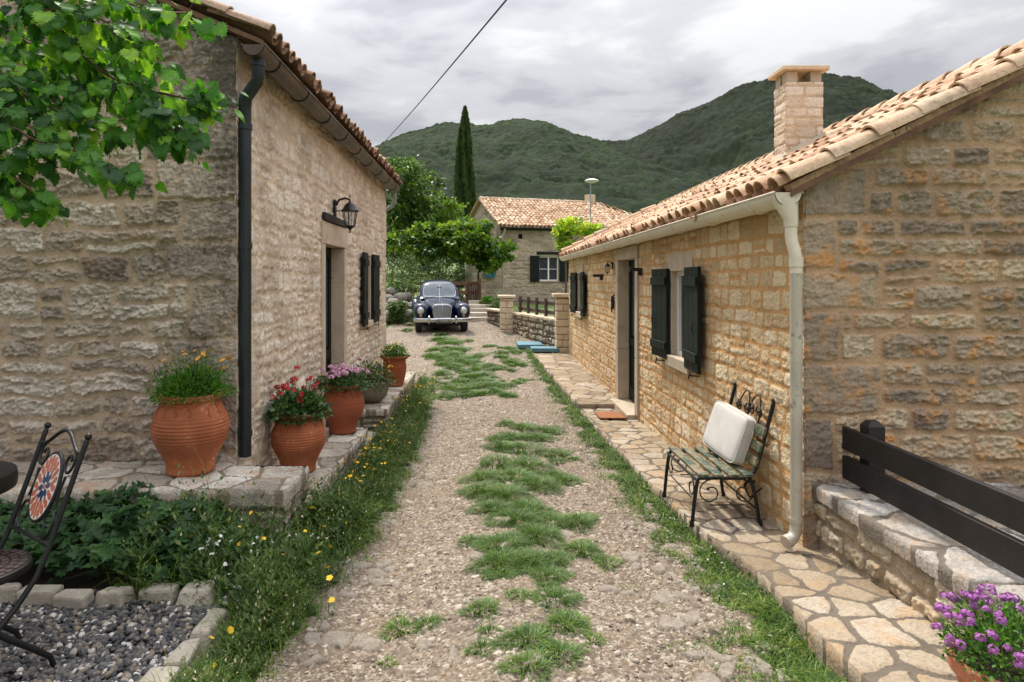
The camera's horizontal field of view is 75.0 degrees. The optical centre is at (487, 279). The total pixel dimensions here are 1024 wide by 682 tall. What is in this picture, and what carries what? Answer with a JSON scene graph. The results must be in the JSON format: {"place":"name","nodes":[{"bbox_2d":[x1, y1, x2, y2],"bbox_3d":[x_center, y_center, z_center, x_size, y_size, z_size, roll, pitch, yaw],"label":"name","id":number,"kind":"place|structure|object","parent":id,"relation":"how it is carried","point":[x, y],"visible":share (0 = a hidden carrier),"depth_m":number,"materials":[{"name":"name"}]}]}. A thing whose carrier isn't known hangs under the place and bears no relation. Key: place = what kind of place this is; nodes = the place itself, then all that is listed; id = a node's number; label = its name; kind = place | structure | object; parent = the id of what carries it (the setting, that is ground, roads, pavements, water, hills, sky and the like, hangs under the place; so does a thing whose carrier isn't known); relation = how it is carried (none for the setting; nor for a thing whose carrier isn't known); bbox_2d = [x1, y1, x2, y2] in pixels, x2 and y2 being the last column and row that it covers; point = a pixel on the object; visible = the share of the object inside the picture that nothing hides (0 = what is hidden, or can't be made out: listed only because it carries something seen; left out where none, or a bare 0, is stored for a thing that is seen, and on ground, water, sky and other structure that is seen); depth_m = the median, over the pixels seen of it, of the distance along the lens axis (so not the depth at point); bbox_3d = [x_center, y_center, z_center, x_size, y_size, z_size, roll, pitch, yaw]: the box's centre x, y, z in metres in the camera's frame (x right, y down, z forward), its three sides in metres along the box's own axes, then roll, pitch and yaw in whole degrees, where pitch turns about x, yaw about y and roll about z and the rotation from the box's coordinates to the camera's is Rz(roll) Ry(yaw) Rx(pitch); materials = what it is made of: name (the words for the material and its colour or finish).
{"place":"outdoors","nodes":[
{"label":"outdoors","id":0,"kind":"place"},
{"bbox_2d":[0,588,231,681],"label":"gravel","id":1,"kind":"structure","parent":0,"point":[160,622],"depth_m":3.12,"materials":[{"name":"grey gravel"}]},
{"bbox_2d":[0,461,18,494],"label":"bistro table","id":2,"kind":"object","parent":1,"relation":"on","point":[9,474],"visible":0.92,"depth_m":3.24,"materials":[{"name":"black metal"}]},
{"bbox_2d":[0,422,91,666],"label":"iron chair","id":3,"kind":"object","parent":1,"relation":"on","point":[46,488],"visible":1,"depth_m":2.98,"materials":[{"name":"metal"}]},
{"bbox_2d":[199,544,218,580],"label":"wildflower","id":4,"kind":"object","parent":1,"relation":"on","point":[200,548],"visible":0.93,"depth_m":3.56,"materials":[{"name":"green plant"}]},
{"bbox_2d":[1,542,285,681],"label":"gravel bed","id":5,"kind":"object","parent":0,"point":[79,579],"visible":0.09,"depth_m":3.79,"materials":[{"name":"gravel"},{"name":"stone"}]},
{"bbox_2d":[0,581,28,606],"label":"kerb stone","id":6,"kind":"object","parent":5,"relation":"on","point":[9,592],"visible":0.5,"depth_m":3.49,"materials":[{"name":"grey stone"}]},
{"bbox_2d":[17,582,65,606],"bbox_3d":[-2.342,1.683,3.504,0.212,0.138,0.132,0,0,-1],"label":"kerb stone","id":7,"kind":"object","parent":5,"relation":"on","point":[41,594],"visible":0.49,"depth_m":3.46,"materials":[{"name":"grey stone"}]},
{"bbox_2d":[52,587,97,609],"bbox_3d":[-2.138,1.681,3.472,0.184,0.127,0.137,-2,1,7],"label":"kerb stone","id":8,"kind":"object","parent":5,"relation":"on","point":[76,598],"visible":0.57,"depth_m":3.42,"materials":[{"name":"beige stone"}]},
{"bbox_2d":[98,585,133,608],"bbox_3d":[-1.943,1.677,3.502,0.161,0.140,0.128,-1,0,8],"label":"kerb stone","id":9,"kind":"object","parent":5,"relation":"on","point":[115,595],"visible":0.63,"depth_m":3.46,"materials":[{"name":"beige stone"}]},
{"bbox_2d":[0,480,280,591],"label":"bed plants","id":10,"kind":"object","parent":5,"relation":"on","point":[100,532],"visible":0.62,"depth_m":3.77,"materials":[{"name":"green plant"}]},
{"bbox_2d":[137,580,178,607],"bbox_3d":[-1.742,1.678,3.535,0.184,0.134,0.142,0,1,3],"label":"kerb stone","id":11,"kind":"object","parent":5,"relation":"on","point":[150,591],"visible":0.53,"depth_m":3.49,"materials":[{"name":"grey stone"}]},
{"bbox_2d":[143,665,178,681],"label":"kerb stone","id":12,"kind":"object","parent":5,"relation":"on","point":[161,671],"visible":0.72,"depth_m":2.77,"materials":[{"name":"beige stone"}]},
{"bbox_2d":[163,641,202,670],"bbox_3d":[-1.346,1.692,2.960,0.097,0.109,0.210,0,0,2],"label":"kerb stone","id":13,"kind":"object","parent":5,"relation":"on","point":[178,653],"visible":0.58,"depth_m":2.95,"materials":[{"name":"beige stone"}]},
{"bbox_2d":[178,579,216,605],"bbox_3d":[-1.526,1.681,3.499,0.204,0.162,0.130,0,-2,-9],"label":"kerb stone","id":14,"kind":"object","parent":5,"relation":"on","point":[202,595],"visible":0.51,"depth_m":3.45,"materials":[{"name":"grey stone"}]},
{"bbox_2d":[209,553,226,605],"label":"wildflower","id":15,"kind":"object","parent":5,"relation":"on","point":[224,563],"visible":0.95,"depth_m":3.41,"materials":[{"name":"green plant"}]},
{"bbox_2d":[219,534,232,587],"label":"wildflower","id":16,"kind":"object","parent":5,"relation":"on","point":[220,535],"visible":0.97,"depth_m":3.61,"materials":[{"name":"green plant"}]},
{"bbox_2d":[50,373,441,681],"bbox_3d":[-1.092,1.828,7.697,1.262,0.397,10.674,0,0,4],"label":"grass","id":17,"kind":"structure","parent":0,"point":[409,460],"depth_m":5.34,"materials":[{"name":"green plant"}]},
{"bbox_2d":[123,409,411,681],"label":"seed heads","id":18,"kind":"object","parent":17,"relation":"on","point":[192,677],"visible":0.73,"depth_m":3.30,"materials":[{"name":"beige plant"}]},
{"bbox_2d":[342,460,355,486],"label":"wildflower","id":19,"kind":"object","parent":17,"relation":"on","point":[353,467],"visible":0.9,"depth_m":5.44,"materials":[{"name":"green plant"}]},
{"bbox_2d":[348,473,358,495],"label":"wildflower","id":20,"kind":"object","parent":17,"relation":"on","point":[350,475],"visible":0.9,"depth_m":5.14,"materials":[{"name":"yellow plant"}]},
{"bbox_2d":[366,462,386,503],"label":"wildflower","id":21,"kind":"object","parent":17,"relation":"on","point":[378,478],"visible":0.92,"depth_m":5.36,"materials":[{"name":"green plant"}]},
{"bbox_2d":[386,292,419,323],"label":"earth bank","id":22,"kind":"structure","parent":0,"point":[410,319],"depth_m":22.99,"materials":[{"name":"green plant"}]},
{"bbox_2d":[386,310,391,322],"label":"boulder","id":23,"kind":"object","parent":22,"relation":"on","point":[387,317],"visible":0.45,"depth_m":22.28,"materials":[{"name":"grey stone"}]},
{"bbox_2d":[386,294,393,300],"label":"boulder","id":24,"kind":"object","parent":22,"relation":"on","point":[388,296],"visible":0.31,"depth_m":23.42,"materials":[{"name":"grey stone"}]},
{"bbox_2d":[386,287,397,295],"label":"boulder","id":25,"kind":"object","parent":22,"relation":"on","point":[391,290],"visible":0.41,"depth_m":23.97,"materials":[{"name":"grey stone"}]},
{"bbox_2d":[386,298,398,303],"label":"boulder","id":26,"kind":"object","parent":22,"relation":"on","point":[390,300],"visible":0.34,"depth_m":23.17,"materials":[{"name":"grey stone"}]},
{"bbox_2d":[393,292,407,300],"bbox_3d":[-3.127,0.664,23.800,0.593,0.413,0.486,-7,-7,-30],"label":"boulder","id":27,"kind":"object","parent":22,"relation":"on","point":[402,296],"visible":0.61,"depth_m":23.63,"materials":[{"name":"grey stone"}]},
{"bbox_2d":[386,275,419,301],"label":"shrub","id":28,"kind":"object","parent":22,"relation":"on","point":[403,286],"visible":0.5,"depth_m":24.16,"materials":[{"name":"green plant"}]},
{"bbox_2d":[404,292,411,300],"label":"boulder","id":29,"kind":"object","parent":22,"relation":"on","point":[409,294],"visible":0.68,"depth_m":23.87,"materials":[{"name":"grey stone"}]},
{"bbox_2d":[283,255,553,531],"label":"ground","id":30,"kind":"structure","parent":0,"point":[550,308],"depth_m":42.47,"materials":[{"name":"green plant"}]},
{"bbox_2d":[0,0,249,228],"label":"mulberry tree","id":31,"kind":"object","parent":30,"relation":"on","point":[171,126],"visible":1,"depth_m":3.15,"materials":[{"name":"green plant"}]},
{"bbox_2d":[0,460,309,552],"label":"stone terrace","id":32,"kind":"structure","parent":30,"relation":"on","point":[93,477],"depth_m":4.39,"materials":[{"name":"grey stone"}]},
{"bbox_2d":[139,347,238,476],"bbox_3d":[-2.037,0.901,4.623,0.658,0.847,0.653,0,0,0],"label":"potted plant","id":33,"kind":"object","parent":32,"relation":"on","point":[190,415],"visible":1,"depth_m":4.47,"materials":[{"name":"green plant"}]},
{"bbox_2d":[0,0,402,465],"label":"stone house","id":34,"kind":"structure","parent":30,"relation":"on","point":[257,261],"depth_m":4.90,"materials":[{"name":"stone"}]},
{"bbox_2d":[320,220,346,427],"bbox_3d":[-1.924,0.621,8.015,0.218,2.558,1.285,0,0,0],"label":"door","id":35,"kind":"structure","parent":34,"relation":"in","point":[333,260],"depth_m":8.51,"materials":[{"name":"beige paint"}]},
{"bbox_2d":[333,195,358,232],"bbox_3d":[-1.678,-0.792,7.970,0.301,0.465,0.224,0,0,0],"label":"wall lantern","id":36,"kind":"object","parent":34,"relation":"attached to","point":[349,206],"depth_m":7.94,"materials":[{"name":"black metal"}]},
{"bbox_2d":[361,245,380,329],"bbox_3d":[-1.875,0.122,10.285,0.280,1.285,1.365,0,0,0],"label":"window","id":37,"kind":"structure","parent":34,"relation":"in","point":[371,264],"depth_m":10.52,"materials":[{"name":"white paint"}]},
{"bbox_2d":[379,0,506,147],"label":"overhead cable","id":38,"kind":"object","parent":34,"relation":"attached to","point":[492,16],"visible":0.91,"depth_m":8.99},
{"bbox_2d":[274,427,367,508],"bbox_3d":[-1.577,1.849,6.025,0.590,0.501,2.478,0,0,0],"label":"stone ledge","id":39,"kind":"object","parent":30,"relation":"on","point":[336,448],"visible":0.34,"depth_m":6.19,"materials":[{"name":"grey stone"}]},
{"bbox_2d":[262,365,333,471],"bbox_3d":[-1.585,1.163,5.594,0.587,0.875,0.565,0,0,-34],"label":"potted plant","id":40,"kind":"object","parent":39,"relation":"on","point":[298,432],"visible":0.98,"depth_m":5.46,"materials":[{"name":"green plant"}]},
{"bbox_2d":[314,362,373,434],"bbox_3d":[-1.523,1.239,7.040,0.649,0.722,0.604,0,0,-26],"label":"potted plant","id":41,"kind":"object","parent":39,"relation":"on","point":[345,397],"visible":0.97,"depth_m":6.87,"materials":[{"name":"orange plant"}]},
{"bbox_2d":[365,432,375,444],"bbox_3d":[-1.620,2.001,8.001,0.474,0.140,1.013,0,0,0],"label":"stone step","id":42,"kind":"object","parent":30,"relation":"on","point":[370,435],"depth_m":8.26,"materials":[{"name":"grey stone"}]},
{"bbox_2d":[357,372,415,431],"bbox_3d":[-1.579,1.908,10.376,0.584,0.483,3.482,0,0,0],"label":"stone ledge","id":43,"kind":"object","parent":30,"relation":"on","point":[373,414],"visible":0.22,"depth_m":8.89,"materials":[{"name":"grey stone"}]},
{"bbox_2d":[351,356,398,402],"bbox_3d":[-1.577,1.357,9.169,0.700,0.627,0.696,0,0,0],"label":"potted plant","id":44,"kind":"object","parent":43,"relation":"on","point":[378,391],"visible":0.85,"depth_m":9.04,"materials":[{"name":"grey plant"}]},
{"bbox_2d":[380,342,410,385],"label":"potted plant","id":45,"kind":"object","parent":43,"relation":"on","point":[395,358],"visible":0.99,"depth_m":10.42,"materials":[{"name":"orange plant"}]},
{"bbox_2d":[386,299,410,324],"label":"shrub","id":46,"kind":"object","parent":30,"relation":"on","point":[396,309],"visible":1,"depth_m":22.19,"materials":[{"name":"green plant"}]},
{"bbox_2d":[386,234,422,289],"bbox_3d":[-3.815,-0.265,27.097,2.590,3.209,2.357,0,0,20],"label":"shrub","id":47,"kind":"object","parent":30,"relation":"on","point":[390,265],"visible":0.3,"depth_m":26.86,"materials":[{"name":"green plant"}]},
{"bbox_2d":[386,194,427,273],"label":"hillside tree","id":48,"kind":"object","parent":30,"relation":"on","point":[396,256],"visible":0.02,"depth_m":58.34,"materials":[{"name":"green plant"}]},
{"bbox_2d":[386,251,431,292],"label":"shrub","id":49,"kind":"object","parent":30,"relation":"on","point":[411,270],"visible":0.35,"depth_m":25.63,"materials":[{"name":"green plant"}]},
{"bbox_2d":[383,151,449,287],"bbox_3d":[-3.748,-2.360,31.013,4.234,6.977,3.189,0,0,0],"label":"leafy tree","id":50,"kind":"object","parent":30,"relation":"on","point":[406,208],"visible":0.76,"depth_m":30.59,"materials":[{"name":"green plant"}]},
{"bbox_2d":[394,250,456,292],"bbox_3d":[-2.877,-0.078,28.453,2.689,2.840,2.701,0,0,-34],"label":"shrub","id":51,"kind":"object","parent":30,"relation":"on","point":[433,267],"visible":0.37,"depth_m":28.37,"materials":[{"name":"green plant"}]},
{"bbox_2d":[386,193,469,273],"bbox_3d":[-3.462,-2.111,38.090,5.132,6.059,3.441,0,0,0],"label":"leafy tree","id":52,"kind":"object","parent":30,"relation":"on","point":[453,207],"visible":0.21,"depth_m":37.56,"materials":[{"name":"green plant"}]},
{"bbox_2d":[401,247,454,274],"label":"hillside tree","id":53,"kind":"object","parent":30,"relation":"on","point":[443,258],"visible":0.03,"depth_m":61.88,"materials":[{"name":"green plant"}]},
{"bbox_2d":[416,258,474,280],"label":"shrub","id":54,"kind":"object","parent":30,"relation":"on","point":[452,269],"visible":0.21,"depth_m":30.51,"materials":[{"name":"green plant"}]},
{"bbox_2d":[412,279,480,303],"bbox_3d":[-1.622,0.632,26.652,2.778,1.350,0.155,0,0,-4],"label":"board fence","id":55,"kind":"object","parent":30,"relation":"on","point":[468,292],"visible":0.37,"depth_m":26.65,"materials":[{"name":"brown wood"}]},
{"bbox_2d":[386,215,518,280],"bbox_3d":[-1.582,-0.728,27.506,5.800,4.081,2.659,0,0,0],"label":"grapevine","id":56,"kind":"object","parent":30,"relation":"on","point":[444,239],"visible":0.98,"depth_m":27.16,"materials":[{"name":"green plant"}]},
{"bbox_2d":[446,268,474,299],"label":"shrub","id":57,"kind":"object","parent":30,"relation":"on","point":[459,288],"visible":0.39,"depth_m":27.23,"materials":[{"name":"green plant"}]},
{"bbox_2d":[452,105,477,287],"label":"cypress tree","id":58,"kind":"object","parent":30,"relation":"on","point":[465,184],"visible":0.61,"depth_m":45.61,"materials":[{"name":"green plant"}]},
{"bbox_2d":[386,304,543,380],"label":"grass","id":59,"kind":"structure","parent":30,"relation":"on","point":[476,346],"depth_m":17.09,"materials":[{"name":"green plant"}]},
{"bbox_2d":[404,309,412,317],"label":"boulder","id":60,"kind":"object","parent":59,"relation":"on","point":[409,313],"visible":0.91,"depth_m":22.25,"materials":[{"name":"grey stone"}]},
{"bbox_2d":[467,257,501,301],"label":"porch wall","id":61,"kind":"structure","parent":30,"relation":"on","point":[491,287],"depth_m":30.84,"materials":[{"name":"beige stone"}]},
{"bbox_2d":[484,272,495,277],"bbox_3d":[0.120,-0.383,30.717,0.567,0.577,0.036,0,0,0],"label":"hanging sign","id":62,"kind":"object","parent":61,"relation":"attached to","point":[490,276],"visible":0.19,"depth_m":30.70,"materials":[{"name":"teal paint"}]},
{"bbox_2d":[486,308,499,327],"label":"garden wall","id":63,"kind":"structure","parent":30,"relation":"on","point":[493,316],"depth_m":21.86,"materials":[{"name":"stone"}]},
{"bbox_2d":[497,295,515,332],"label":"stone pillar","id":64,"kind":"structure","parent":30,"relation":"on","point":[506,310],"depth_m":20.39,"materials":[{"name":"stone"}]},
{"bbox_2d":[511,312,555,352],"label":"garden wall","id":65,"kind":"structure","parent":30,"relation":"on","point":[534,327],"depth_m":18.31,"materials":[{"name":"stone"}]},
{"bbox_2d":[518,295,554,317],"bbox_3d":[1.400,0.730,18.590,0.101,0.521,3.752,0,0,-14],"label":"wooden railing","id":66,"kind":"object","parent":65,"relation":"on","point":[545,303],"visible":0.72,"depth_m":18.58,"materials":[{"name":"brown wood"}]},
{"bbox_2d":[462,194,631,302],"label":"stone house","id":67,"kind":"structure","parent":30,"relation":"on","point":[526,225],"depth_m":31.83,"materials":[{"name":"beige stone"}]},
{"bbox_2d":[530,254,568,282],"bbox_3d":[2.941,-0.511,31.781,1.975,1.391,0.295,0,0,-18],"label":"window","id":68,"kind":"structure","parent":67,"relation":"in","point":[547,267],"depth_m":31.85,"materials":[{"name":"white paint"}]},
{"bbox_2d":[552,293,568,353],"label":"stone pillar","id":69,"kind":"structure","parent":30,"relation":"on","point":[561,322],"depth_m":16.42,"materials":[{"name":"stone"}]},
{"bbox_2d":[550,214,605,293],"bbox_3d":[3.259,-0.458,24.024,1.954,3.901,1.611,0,0,0],"label":"climbing vine","id":70,"kind":"object","parent":30,"relation":"on","point":[563,230],"visible":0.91,"depth_m":23.82,"materials":[{"name":"green plant"}]},
{"bbox_2d":[585,178,598,223],"bbox_3d":[4.550,-1.528,29.000,0.610,5.739,0.610,0,0,0],"label":"saucer lamp","id":71,"kind":"object","parent":30,"relation":"on","point":[591,180],"visible":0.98,"depth_m":28.94,"materials":[{"name":"white metal"}]},
{"bbox_2d":[559,39,1023,548],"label":"stone house","id":72,"kind":"structure","parent":30,"relation":"on","point":[816,280],"depth_m":4.19,"materials":[{"name":"beige stone"}]},
{"bbox_2d":[569,264,584,319],"bbox_3d":[1.994,0.249,14.260,0.236,1.150,2.055,0,0,0],"label":"window","id":73,"kind":"structure","parent":72,"relation":"in","point":[577,279],"depth_m":14.62,"materials":[{"name":"black paint"}]},
{"bbox_2d":[593,274,602,279],"bbox_3d":[1.913,-0.042,11.501,0.171,0.102,0.071,0,0,0],"label":"wall bracket","id":74,"kind":"object","parent":72,"relation":"attached to","point":[599,275],"depth_m":11.47,"materials":[{"name":"black metal"}]},
{"bbox_2d":[604,260,613,274],"bbox_3d":[1.910,-0.194,10.480,0.148,0.228,0.110,0,0,0],"label":"wall lantern","id":75,"kind":"object","parent":72,"relation":"attached to","point":[607,264],"depth_m":10.46,"materials":[{"name":"black metal"}]},
{"bbox_2d":[611,294,613,311],"bbox_3d":[1.966,0.366,10.450,0.058,0.271,0.090,0,0,0],"label":"door bell","id":76,"kind":"object","parent":72,"relation":"attached to","point":[612,302],"depth_m":10.40,"materials":[{"name":"black metal"}]},
{"bbox_2d":[611,245,639,419],"bbox_3d":[2.029,0.729,9.490,0.321,2.381,1.466,0,0,0],"label":"door","id":77,"kind":"structure","parent":72,"relation":"in","point":[626,281],"depth_m":10.01,"materials":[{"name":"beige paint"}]},
{"bbox_2d":[628,268,642,275],"bbox_3d":[1.915,-0.102,8.601,0.175,0.103,0.075,0,0,0],"label":"wall bracket","id":78,"kind":"object","parent":72,"relation":"attached to","point":[639,270],"depth_m":8.57,"materials":[{"name":"black metal"}]},
{"bbox_2d":[650,250,700,378],"bbox_3d":[1.988,0.329,6.890,0.223,1.230,1.695,0,0,0],"label":"window","id":79,"kind":"structure","parent":72,"relation":"in","point":[666,338],"depth_m":7.15,"materials":[{"name":"black paint"}]},
{"bbox_2d":[812,482,1023,641],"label":"wall","id":80,"kind":"structure","parent":30,"relation":"on","point":[913,562],"depth_m":3.39,"materials":[{"name":"stone"}]},
{"bbox_2d":[842,420,1023,577],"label":"wooden fence","id":81,"kind":"object","parent":80,"relation":"on","point":[872,449],"visible":1,"depth_m":3.28,"materials":[{"name":"brown wood"}]},
{"bbox_2d":[179,321,824,681],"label":"lane","id":82,"kind":"structure","parent":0,"point":[352,638],"depth_m":3.84,"materials":[{"name":"beige gravel"}]},
{"bbox_2d":[187,606,231,648],"bbox_3d":[-1.341,1.694,3.211,0.124,0.131,0.277,1,0,2],"label":"kerb stone","id":83,"kind":"object","parent":82,"relation":"on","point":[201,634],"visible":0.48,"depth_m":3.15,"materials":[{"name":"beige stone"}]},
{"bbox_2d":[227,626,233,642],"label":"wildflower","id":84,"kind":"object","parent":82,"relation":"on","point":[230,628],"visible":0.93,"depth_m":3.01,"materials":[{"name":"yellow plant"}]},
{"bbox_2d":[325,565,330,595],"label":"wildflower","id":85,"kind":"object","parent":82,"relation":"on","point":[328,566],"visible":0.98,"depth_m":3.62,"materials":[{"name":"green plant"}]},
{"bbox_2d":[326,575,332,612],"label":"wildflower","id":86,"kind":"object","parent":82,"relation":"on","point":[329,577],"visible":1,"depth_m":3.41,"materials":[{"name":"yellow plant"}]},
{"bbox_2d":[387,439,396,461],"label":"wildflower","id":87,"kind":"object","parent":82,"relation":"on","point":[391,447],"visible":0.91,"depth_m":6.42,"materials":[{"name":"green plant"}]},
{"bbox_2d":[411,280,470,331],"bbox_3d":[-1.601,0.771,21.940,1.760,1.500,4.414,0,3,-8],"label":"vintage car","id":88,"kind":"object","parent":82,"relation":"on","point":[437,303],"visible":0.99,"depth_m":20.27,"materials":[{"name":"blue paint"}]},
{"bbox_2d":[469,300,491,321],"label":"stone steps","id":89,"kind":"structure","parent":82,"relation":"on","point":[478,312],"depth_m":24.21,"materials":[{"name":"beige stone"}]},
{"bbox_2d":[478,296,492,303],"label":"shrub","id":90,"kind":"object","parent":82,"relation":"on","point":[485,299],"visible":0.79,"depth_m":25.26,"materials":[{"name":"green plant"}]},
{"bbox_2d":[486,294,499,308],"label":"shrub","id":91,"kind":"object","parent":82,"relation":"on","point":[495,304],"visible":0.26,"depth_m":24.71,"materials":[{"name":"green plant"}]},
{"bbox_2d":[375,321,626,681],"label":"grass","id":92,"kind":"structure","parent":82,"relation":"on","point":[523,556],"depth_m":4.90,"materials":[{"name":"green plant"}]},
{"bbox_2d":[265,339,752,681],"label":"loose stones","id":93,"kind":"object","parent":82,"relation":"on","point":[616,652],"visible":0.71,"depth_m":3.61,"materials":[{"name":"beige gravel"}]},
{"bbox_2d":[517,341,542,348],"bbox_3d":[1.127,1.718,17.597,0.662,0.120,1.016,0,0,0],"label":"foam pad","id":94,"kind":"object","parent":82,"relation":"on","point":[524,344],"visible":0.86,"depth_m":17.13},
{"bbox_2d":[531,346,559,351],"bbox_3d":[1.443,1.734,16.644,0.678,0.115,0.526,0,0,0],"label":"foam pad","id":95,"kind":"object","parent":82,"relation":"on","point":[544,349],"visible":0.89,"depth_m":16.39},
{"bbox_2d":[374,118,711,232],"bbox_3d":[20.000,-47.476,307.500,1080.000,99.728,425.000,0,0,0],"label":"hill","id":96,"kind":"structure","parent":0,"point":[521,158],"depth_m":213.47,"materials":[{"name":"green plant"}]},
{"bbox_2d":[534,353,616,408],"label":"pavement","id":97,"kind":"structure","parent":0,"point":[579,383],"depth_m":11.88,"materials":[{"name":"beige stone"}]},
{"bbox_2d":[215,0,1023,146],"label":"sky","id":98,"kind":"structure","parent":0,"point":[613,70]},
{"bbox_2d":[522,347,848,681],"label":"grass","id":99,"kind":"structure","parent":0,"point":[812,669],"depth_m":3.76,"materials":[{"name":"green plant"}]},
{"bbox_2d":[601,72,897,177],"bbox_3d":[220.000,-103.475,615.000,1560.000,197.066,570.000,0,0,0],"label":"hill","id":100,"kind":"structure","parent":0,"point":[731,129],"depth_m":583.49,"materials":[{"name":"green plant"}]},
{"bbox_2d":[580,408,957,681],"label":"pavement","id":101,"kind":"structure","parent":0,"point":[857,627],"depth_m":3.54,"materials":[{"name":"beige stone"}]},
{"bbox_2d":[594,412,626,418],"bbox_3d":[1.680,1.848,9.090,0.363,0.029,0.461,0,0,0],"label":"door mat","id":102,"kind":"object","parent":101,"relation":"on","point":[610,415],"depth_m":9.04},
{"bbox_2d":[662,382,774,526],"bbox_3d":[1.711,1.284,5.000,0.610,0.926,0.780,0,0,0],"label":"garden bench","id":103,"kind":"object","parent":101,"relation":"on","point":[717,462],"visible":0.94,"depth_m":4.76,"materials":[{"name":"black metal"}]},
{"bbox_2d":[703,401,755,464],"bbox_3d":[1.815,1.145,5.020,0.110,0.364,0.504,17,3,-10],"label":"cushion","id":104,"kind":"object","parent":103,"relation":"on","point":[728,433],"visible":1,"depth_m":4.92,"materials":[{"name":"fabric"}]},
{"bbox_2d":[930,583,1023,681],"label":"potted plant","id":105,"kind":"object","parent":101,"relation":"on","point":[982,652],"visible":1,"depth_m":2.40,"materials":[{"name":"purple plant"}]}
]}

